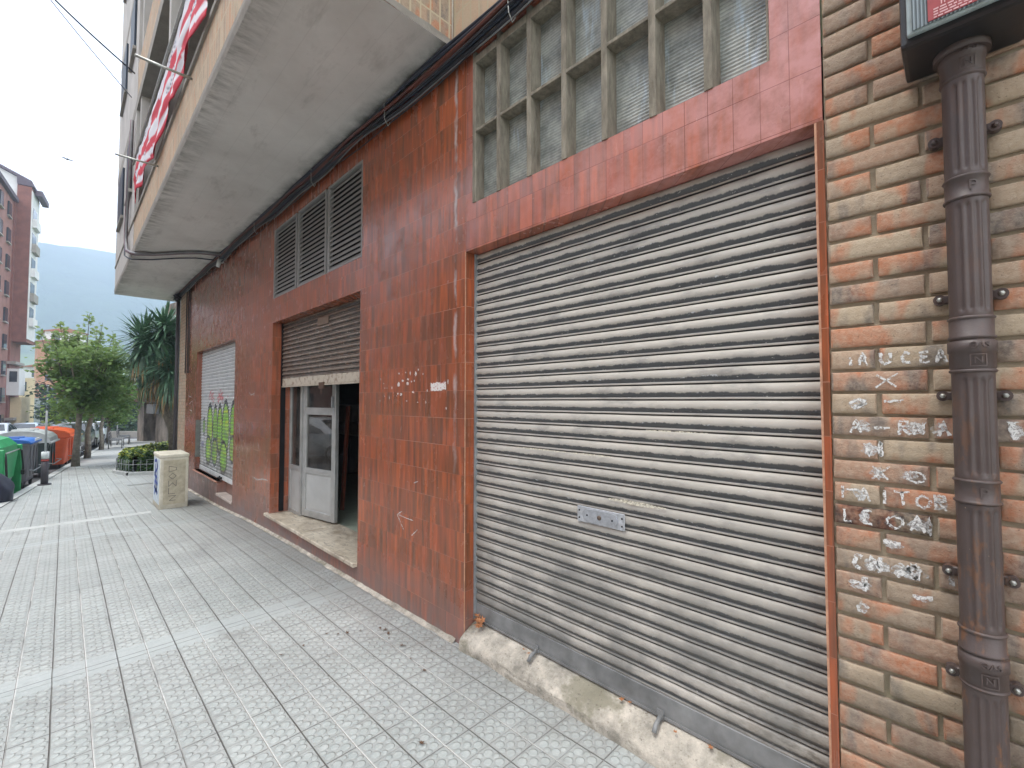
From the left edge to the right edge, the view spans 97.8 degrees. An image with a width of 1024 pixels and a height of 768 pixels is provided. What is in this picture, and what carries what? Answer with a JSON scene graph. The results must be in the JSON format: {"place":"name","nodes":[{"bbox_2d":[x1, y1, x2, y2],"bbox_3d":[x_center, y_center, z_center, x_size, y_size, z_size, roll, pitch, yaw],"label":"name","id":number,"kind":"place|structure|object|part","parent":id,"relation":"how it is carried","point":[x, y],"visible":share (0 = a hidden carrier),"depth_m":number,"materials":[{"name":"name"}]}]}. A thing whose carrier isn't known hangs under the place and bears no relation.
{"place":"outdoors","nodes":[
{"label":"outdoors","id":0,"kind":"place"},
{"bbox_2d":[19,378,34,422],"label":"cream house","id":1,"kind":"structure","parent":0,"point":[30,382],"depth_m":68.09,"materials":[{"name":"beige paint"}]},
{"bbox_2d":[0,0,123,252],"label":"sky","id":2,"kind":"structure","parent":0,"point":[57,98],"materials":[{"name":"white"}]},
{"bbox_2d":[21,442,105,489],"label":"road","id":3,"kind":"structure","parent":0,"point":[52,468],"depth_m":14.96,"materials":[{"name":"grey asphalt"}]},
{"bbox_2d":[0,473,14,507],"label":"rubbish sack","id":4,"kind":"object","parent":3,"relation":"on","point":[7,485],"visible":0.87,"depth_m":8.40,"materials":[{"name":"black plastic"}]},
{"bbox_2d":[0,423,16,433],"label":"parked car","id":5,"kind":"object","parent":3,"relation":"on","point":[6,427],"visible":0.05,"depth_m":27.99,"materials":[{"name":"silver metal"}]},
{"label":"windows","id":6,"kind":"part","parent":5,"relation":"part of","materials":[{"name":"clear glass"}]},
{"bbox_2d":[0,436,25,492],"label":"recycling container","id":7,"kind":"object","parent":3,"relation":"on","point":[11,461],"visible":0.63,"depth_m":9.73,"materials":[{"name":"green plastic"}]},
{"bbox_2d":[9,436,41,488],"bbox_3d":[-12.467,1.961,11.200,0.862,1.254,1.196,2,-3,-39],"label":"wheeled bin","id":8,"kind":"object","parent":3,"relation":"on","point":[30,449],"visible":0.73,"depth_m":11.10,"materials":[{"name":"grey plastic"}]},
{"bbox_2d":[0,428,60,477],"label":"wheeled bin","id":9,"kind":"object","parent":3,"relation":"on","point":[52,438],"visible":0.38,"depth_m":12.90,"materials":[{"name":"grey plastic"}]},
{"bbox_2d":[0,443,105,506],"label":"kerb","id":10,"kind":"structure","parent":3,"relation":"on","point":[26,489],"depth_m":10.61,"materials":[{"name":"concrete"}]},
{"bbox_2d":[36,426,80,467],"bbox_3d":[-16.246,2.206,15.598,1.619,1.414,1.976,2,-3,-39],"label":"wheeled bin","id":11,"kind":"object","parent":3,"relation":"on","point":[63,446],"visible":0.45,"depth_m":15.26,"materials":[{"name":"orange plastic"}]},
{"bbox_2d":[35,423,84,454],"bbox_3d":[-20.672,2.537,20.335,1.770,1.455,4.140,2,-3,-39],"label":"parked car","id":12,"kind":"object","parent":3,"relation":"on","point":[82,443],"visible":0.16,"depth_m":20.16,"materials":[{"name":"grey paint"}]},
{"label":"windows","id":13,"kind":"part","parent":12,"relation":"part of","materials":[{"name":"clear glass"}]},
{"bbox_2d":[59,422,95,447],"bbox_3d":[-23.273,2.775,23.575,1.770,1.455,4.140,2,-3,-39],"label":"parked car","id":14,"kind":"object","parent":3,"relation":"on","point":[93,437],"visible":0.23,"depth_m":23.95,"materials":[{"name":"grey paint"}]},
{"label":"windows","id":15,"kind":"part","parent":14,"relation":"part of","materials":[{"name":"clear glass"}]},
{"bbox_2d":[67,422,99,446],"bbox_3d":[-25.523,2.980,26.379,1.770,1.455,4.140,2,-3,-39],"label":"parked car","id":16,"kind":"object","parent":3,"relation":"on","point":[95,427],"visible":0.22,"depth_m":26.23,"materials":[{"name":"white paint"}]},
{"bbox_2d":[82,421,106,441],"bbox_3d":[-29.189,3.284,30.867,1.770,1.455,4.140,2,-3,-39],"label":"parked car","id":17,"kind":"object","parent":3,"relation":"on","point":[104,429],"visible":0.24,"depth_m":30.83,"materials":[{"name":"white paint"}]},
{"bbox_2d":[0,485,150,530],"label":"pavement","id":18,"kind":"structure","parent":0,"point":[23,511],"depth_m":7.87,"materials":[{"name":"grey tile"}]},
{"bbox_2d":[0,483,152,532],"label":"paving strip","id":19,"kind":"object","parent":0,"point":[47,525],"visible":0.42,"depth_m":6.79,"materials":[{"name":"concrete"}]},
{"bbox_2d":[21,464,153,495],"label":"pavement","id":20,"kind":"structure","parent":0,"point":[81,478],"depth_m":11.26,"materials":[{"name":"grey tile"}]},
{"bbox_2d":[37,411,51,485],"bbox_3d":[-11.032,1.517,10.570,0.240,1.770,0.240,-2,-3,45],"label":"sign pole","id":21,"kind":"object","parent":20,"relation":"on","point":[44,468],"visible":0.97,"depth_m":10.53,"materials":[{"name":"grey metal"}]},
{"bbox_2d":[112,457,153,475],"bbox_3d":[-10.996,2.367,13.363,4.791,0.540,1.940,-1,-2,25],"label":"planter fence","id":22,"kind":"object","parent":20,"relation":"on","point":[121,471],"visible":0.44,"depth_m":12.15,"materials":[{"name":"metal"}]},
{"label":"planting soil","id":23,"kind":"structure","parent":20,"relation":"on","visible":0},
{"bbox_2d":[117,441,168,471],"bbox_3d":[-11.397,2.348,15.210,2.964,0.886,6.912,2,-3,-40],"label":"hedge","id":24,"kind":"object","parent":23,"relation":"on","point":[144,454],"visible":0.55,"depth_m":12.40,"materials":[{"name":"green plant"}]},
{"bbox_2d":[111,301,180,449],"bbox_3d":[-11.341,-0.110,14.725,3.175,5.748,2.611,0,-2,-11],"label":"yucca tree","id":25,"kind":"object","parent":23,"relation":"on","point":[152,359],"visible":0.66,"depth_m":14.24,"materials":[{"name":"green plant"}]},
{"bbox_2d":[118,317,175,417],"bbox_3d":[-11.732,0.145,15.703,2.824,5.364,3.265,-2,-3,45],"label":"yucca tree","id":26,"kind":"object","parent":23,"relation":"on","point":[139,381],"visible":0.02,"depth_m":15.10,"materials":[{"name":"green plant"}]},
{"bbox_2d":[20,242,174,379],"bbox_3d":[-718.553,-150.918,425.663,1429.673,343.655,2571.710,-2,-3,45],"label":"mountain","id":27,"kind":"structure","parent":0,"point":[74,284],"depth_m":610.50,"materials":[{"name":"blue"}]},
{"bbox_2d":[68,439,154,467],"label":"pavement","id":28,"kind":"structure","parent":0,"point":[107,456],"depth_m":19.38,"materials":[{"name":"grey tile"}]},
{"bbox_2d":[26,326,137,458],"bbox_3d":[-16.384,0.365,17.713,3.150,5.198,3.156,0,-2,-12],"label":"plane tree","id":29,"kind":"object","parent":28,"relation":"on","point":[60,408],"visible":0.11,"depth_m":17.25,"materials":[{"name":"green plant"}]},
{"bbox_2d":[24,312,143,466],"bbox_3d":[-13.822,0.232,14.617,3.322,5.032,2.944,-2,-3,45],"label":"plane tree","id":30,"kind":"object","parent":28,"relation":"on","point":[82,391],"visible":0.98,"depth_m":14.38,"materials":[{"name":"green plant"}]},
{"bbox_2d":[67,369,138,449],"bbox_3d":[-20.224,0.893,22.057,2.797,4.780,3.156,0,-2,9],"label":"plane tree","id":31,"kind":"object","parent":28,"relation":"on","point":[101,442],"visible":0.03,"depth_m":21.77,"materials":[{"name":"green plant"}]},
{"bbox_2d":[73,369,145,444],"bbox_3d":[-23.994,1.014,26.233,3.149,5.198,3.156,0,-2,-4],"label":"plane tree","id":32,"kind":"object","parent":28,"relation":"on","point":[108,422],"visible":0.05,"depth_m":26.49,"materials":[{"name":"green plant"}]},
{"bbox_2d":[107,431,123,448],"bbox_3d":[-20.492,2.863,23.125,0.585,0.842,1.700,2,-3,-39],"label":"bench","id":33,"kind":"object","parent":28,"relation":"on","point":[115,439],"visible":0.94,"depth_m":22.73,"materials":[{"name":"grey metal"}]},
{"bbox_2d":[116,429,129,444],"bbox_3d":[-22.720,3.076,26.124,0.585,0.842,1.700,2,-3,-39],"label":"bench","id":34,"kind":"object","parent":28,"relation":"on","point":[119,436],"visible":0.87,"depth_m":25.74,"materials":[{"name":"grey metal"}]},
{"bbox_2d":[128,484,210,511],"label":"pavement","id":35,"kind":"structure","parent":0,"point":[144,493],"depth_m":8.70,"materials":[{"name":"grey tile"}]},
{"bbox_2d":[153,450,189,509],"bbox_3d":[-6.134,1.707,8.031,0.806,0.955,0.416,-2,-3,45],"label":"utility cabinet","id":36,"kind":"object","parent":35,"relation":"on","point":[170,480],"visible":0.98,"depth_m":7.76,"materials":[{"name":"beige concrete"}]},
{"bbox_3d":[-5.854,1.697,7.750,0.310,0.755,0.004,2,-3,-45],"label":"door panel","id":37,"kind":"part","parent":36,"relation":"part of","materials":[{"name":"beige metal"}]},
{"bbox_2d":[0,504,654,767],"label":"pavement","id":38,"kind":"structure","parent":0,"point":[162,639],"depth_m":2.77,"materials":[{"name":"grey tile"}]},
{"bbox_2d":[339,421,358,473],"bbox_3d":[-3.217,1.330,9.611,5.000,1.080,0.900,-2,-3,45],"label":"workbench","id":39,"kind":"object","parent":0,"point":[353,450],"visible":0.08,"depth_m":9.29,"materials":[{"name":"black"}]},
{"bbox_2d":[339,404,358,420],"bbox_3d":[-3.712,0.635,10.060,1.740,0.337,0.600,-2,-3,45],"label":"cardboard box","id":40,"kind":"object","parent":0,"point":[354,412],"visible":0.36,"depth_m":9.35,"materials":[{"name":"black"}]},
{"bbox_3d":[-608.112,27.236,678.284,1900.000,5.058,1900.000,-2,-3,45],"label":"ground","id":41,"kind":"structure","parent":0,"visible":0},
{"bbox_2d":[0,164,48,424],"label":"brick apartment block","id":42,"kind":"structure","parent":41,"relation":"on","point":[21,197],"depth_m":50.85,"materials":[{"name":"red brick"}]},
{"bbox_2d":[0,247,2,263],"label":"window","id":43,"kind":"structure","parent":42,"relation":"in","point":[0,247],"depth_m":46.38,"materials":[{"name":"grey glass"}]},
{"bbox_2d":[0,414,3,422],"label":"window","id":44,"kind":"structure","parent":42,"relation":"in","point":[1,416],"depth_m":48.23,"materials":[{"name":"grey glass"}]},
{"bbox_2d":[0,218,3,236],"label":"window","id":45,"kind":"structure","parent":42,"relation":"in","point":[1,221],"depth_m":46.29,"materials":[{"name":"grey glass"}]},
{"bbox_2d":[0,189,4,209],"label":"window","id":46,"kind":"structure","parent":42,"relation":"in","point":[1,192],"depth_m":46.17,"materials":[{"name":"grey glass"}]},
{"bbox_2d":[0,388,5,402],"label":"window","id":47,"kind":"structure","parent":42,"relation":"in","point":[2,390],"depth_m":48.04,"materials":[{"name":"grey glass"}]},
{"bbox_2d":[0,361,6,375],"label":"window","id":48,"kind":"structure","parent":42,"relation":"in","point":[3,363],"depth_m":48.11,"materials":[{"name":"grey glass"}]},
{"bbox_2d":[2,334,7,349],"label":"window","id":49,"kind":"structure","parent":42,"relation":"in","point":[4,337],"depth_m":48.20,"materials":[{"name":"grey glass"}]},
{"bbox_2d":[3,307,8,323],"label":"window","id":50,"kind":"structure","parent":42,"relation":"in","point":[5,310],"depth_m":48.29,"materials":[{"name":"grey glass"}]},
{"bbox_2d":[4,280,9,297],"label":"window","id":51,"kind":"structure","parent":42,"relation":"in","point":[6,284],"depth_m":48.35,"materials":[{"name":"grey glass"}]},
{"bbox_2d":[5,254,10,271],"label":"window","id":52,"kind":"structure","parent":42,"relation":"in","point":[7,258],"depth_m":48.45,"materials":[{"name":"grey glass"}]},
{"bbox_2d":[6,227,11,245],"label":"window","id":53,"kind":"structure","parent":42,"relation":"in","point":[8,233],"depth_m":48.54,"materials":[{"name":"grey glass"}]},
{"bbox_2d":[7,201,12,219],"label":"window","id":54,"kind":"structure","parent":42,"relation":"in","point":[9,208],"depth_m":48.66,"materials":[{"name":"grey glass"}]},
{"bbox_2d":[29,307,33,317],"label":"window","id":55,"kind":"structure","parent":42,"relation":"in","point":[31,311],"depth_m":52.60,"materials":[{"name":"blue glass"}]},
{"bbox_2d":[30,282,34,292],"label":"window","id":56,"kind":"structure","parent":42,"relation":"in","point":[32,287],"depth_m":52.72,"materials":[{"name":"blue glass"}]},
{"bbox_2d":[31,257,35,267],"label":"window","id":57,"kind":"structure","parent":42,"relation":"in","point":[33,263],"depth_m":52.50,"materials":[{"name":"blue glass"}]},
{"bbox_2d":[32,233,36,243],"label":"window","id":58,"kind":"structure","parent":42,"relation":"in","point":[34,238],"depth_m":52.63,"materials":[{"name":"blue glass"}]},
{"bbox_2d":[33,208,36,218],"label":"window","id":59,"kind":"structure","parent":42,"relation":"in","point":[34,212],"depth_m":52.73,"materials":[{"name":"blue glass"}]},
{"bbox_2d":[20,365,33,377],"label":"white apartment block","id":60,"kind":"structure","parent":41,"relation":"on","point":[29,374],"depth_m":101.82,"materials":[{"name":"paint"}]},
{"bbox_2d":[34,339,64,397],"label":"orange apartment tower","id":61,"kind":"structure","parent":41,"relation":"on","point":[37,356],"depth_m":88.43,"materials":[{"name":"paint"}]},
{"bbox_2d":[34,386,65,420],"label":"dense tree","id":62,"kind":"object","parent":41,"relation":"on","point":[48,406],"visible":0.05,"depth_m":44.97,"materials":[{"name":"green plant"}]},
{"bbox_2d":[41,328,88,342],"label":"white tower block","id":63,"kind":"structure","parent":41,"relation":"on","point":[49,334],"depth_m":92.30,"materials":[{"name":"white concrete"}]},
{"bbox_2d":[51,402,137,430],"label":"hedge","id":64,"kind":"object","parent":41,"relation":"on","point":[122,428],"visible":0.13,"depth_m":43.96,"materials":[{"name":"green plant"}]},
{"bbox_2d":[69,402,154,430],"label":"dense tree","id":65,"kind":"object","parent":41,"relation":"on","point":[136,407],"visible":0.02,"depth_m":46.67,"materials":[{"name":"green plant"}]},
{"bbox_2d":[110,431,136,437],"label":"wall","id":66,"kind":"structure","parent":41,"relation":"on","point":[130,433],"depth_m":38.94,"materials":[{"name":"grey concrete"}]},
{"bbox_2d":[127,302,180,441],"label":"old house","id":67,"kind":"structure","parent":41,"relation":"on","point":[151,426],"depth_m":28.90,"materials":[{"name":"paint"}]},
{"bbox_2d":[114,0,1023,767],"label":"apartment building","id":68,"kind":"structure","parent":41,"relation":"on","point":[646,290],"depth_m":2.33,"materials":[{"name":"red tile"}]},
{"bbox_2d":[50,0,134,97],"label":"overhead wire","id":69,"kind":"object","parent":68,"relation":"attached to","point":[92,35],"visible":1,"depth_m":7.62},
{"bbox_2d":[116,167,124,232],"bbox_3d":[-8.756,-4.095,9.991,1.200,1.110,0.053,-2,-3,45],"label":"window","id":70,"kind":"structure","parent":68,"relation":"in","point":[122,179],"depth_m":9.77,"materials":[{"name":"grey glass"}]},
{"bbox_2d":[119,43,128,116],"bbox_3d":[-8.756,-6.844,10.088,1.200,1.110,0.053,-2,-3,45],"label":"window","id":71,"kind":"structure","parent":68,"relation":"in","point":[124,70],"depth_m":9.89,"materials":[{"name":"grey glass"}]},
{"bbox_2d":[124,145,132,205],"bbox_3d":[-7.448,-4.141,8.684,0.900,1.110,0.053,-2,-3,45],"label":"window","id":72,"kind":"structure","parent":68,"relation":"in","point":[129,189],"depth_m":8.74,"materials":[{"name":"grey glass"}]},
{"bbox_2d":[128,0,137,72],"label":"window","id":73,"kind":"structure","parent":68,"relation":"in","point":[134,12],"depth_m":8.62,"materials":[{"name":"grey glass"}]},
{"bbox_2d":[132,0,207,202],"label":"striped banner","id":74,"kind":"object","parent":68,"relation":"hanging from","point":[188,23],"visible":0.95,"depth_m":5.19,"materials":[{"name":"fabric"}]},
{"bbox_2d":[124,119,221,260],"bbox_3d":[-6.355,-3.526,8.097,2.625,2.596,0.684,0,-2,14],"label":"soffit cable","id":75,"kind":"object","parent":68,"relation":"attached to","point":[129,174],"visible":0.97,"depth_m":8.17,"materials":[{"name":"grey plastic"}]},
{"bbox_2d":[216,259,223,266],"bbox_3d":[-5.205,-2.148,7.957,0.080,0.146,0.117,-2,-3,45],"label":"wall sensor","id":76,"kind":"object","parent":68,"relation":"attached to","point":[218,264],"depth_m":7.92,"materials":[{"name":"white plastic"}]},
{"bbox_2d":[302,373,338,522],"bbox_3d":[-2.421,0.521,5.615,0.700,2.325,0.080,-1,-2,34],"label":"door leaf","id":77,"kind":"structure","parent":68,"relation":"in","point":[320,411],"depth_m":5.59,"materials":[{"name":"metal"}]},
{"bbox_2d":[340,406,349,509],"bbox_3d":[-2.363,1.036,6.334,0.068,1.443,0.304,0,-2,-4],"label":"plank","id":78,"kind":"object","parent":68,"relation":"on","point":[344,468],"visible":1,"depth_m":6.31,"materials":[{"name":"red wood"}]},
{"bbox_2d":[173,0,532,449],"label":"cable bundle","id":79,"kind":"object","parent":68,"relation":"attached to","point":[454,53],"visible":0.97,"depth_m":3.79,"materials":[{"name":"black rubber"}]},
{"bbox_2d":[380,369,446,408],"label":"poster scraps","id":80,"kind":"object","parent":68,"relation":"attached to","point":[438,386],"visible":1,"depth_m":3.33,"materials":[{"name":"paper"}]},
{"bbox_2d":[899,0,1023,82],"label":"sign","id":81,"kind":"object","parent":68,"relation":"attached to","point":[933,33],"visible":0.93,"depth_m":1.28,"materials":[{"name":"black plastic"},{"name":"red plastic"},{"name":"grey painted metal"}]},
{"bbox_2d":[928,44,1023,767],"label":"drainpipe","id":82,"kind":"object","parent":68,"relation":"attached to","point":[982,670],"visible":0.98,"depth_m":1.27,"materials":[{"name":"brown metal"}]},
{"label":"road","id":83,"kind":"structure","parent":0,"visible":0},
{"bbox_2d":[23,380,73,423],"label":"dense tree","id":84,"kind":"object","parent":83,"relation":"on","point":[37,385],"visible":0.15,"depth_m":53.40,"materials":[{"name":"green plant"}]},
{"bbox_2d":[34,398,67,423],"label":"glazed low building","id":85,"kind":"structure","parent":83,"relation":"on","point":[36,405],"depth_m":82.39,"materials":[{"name":"white glass"}]},
{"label":"road","id":86,"kind":"structure","parent":0,"visible":0},
{"bbox_2d":[13,423,39,428],"bbox_3d":[-36.312,3.625,33.351,1.770,1.455,4.140,2,-3,-39],"label":"parked car","id":87,"kind":"object","parent":86,"relation":"on","point":[23,425],"visible":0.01,"depth_m":32.90,"materials":[{"name":"white paint"}]},
{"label":"windows","id":88,"kind":"part","parent":87,"relation":"part of","materials":[{"name":"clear glass"}]}
]}

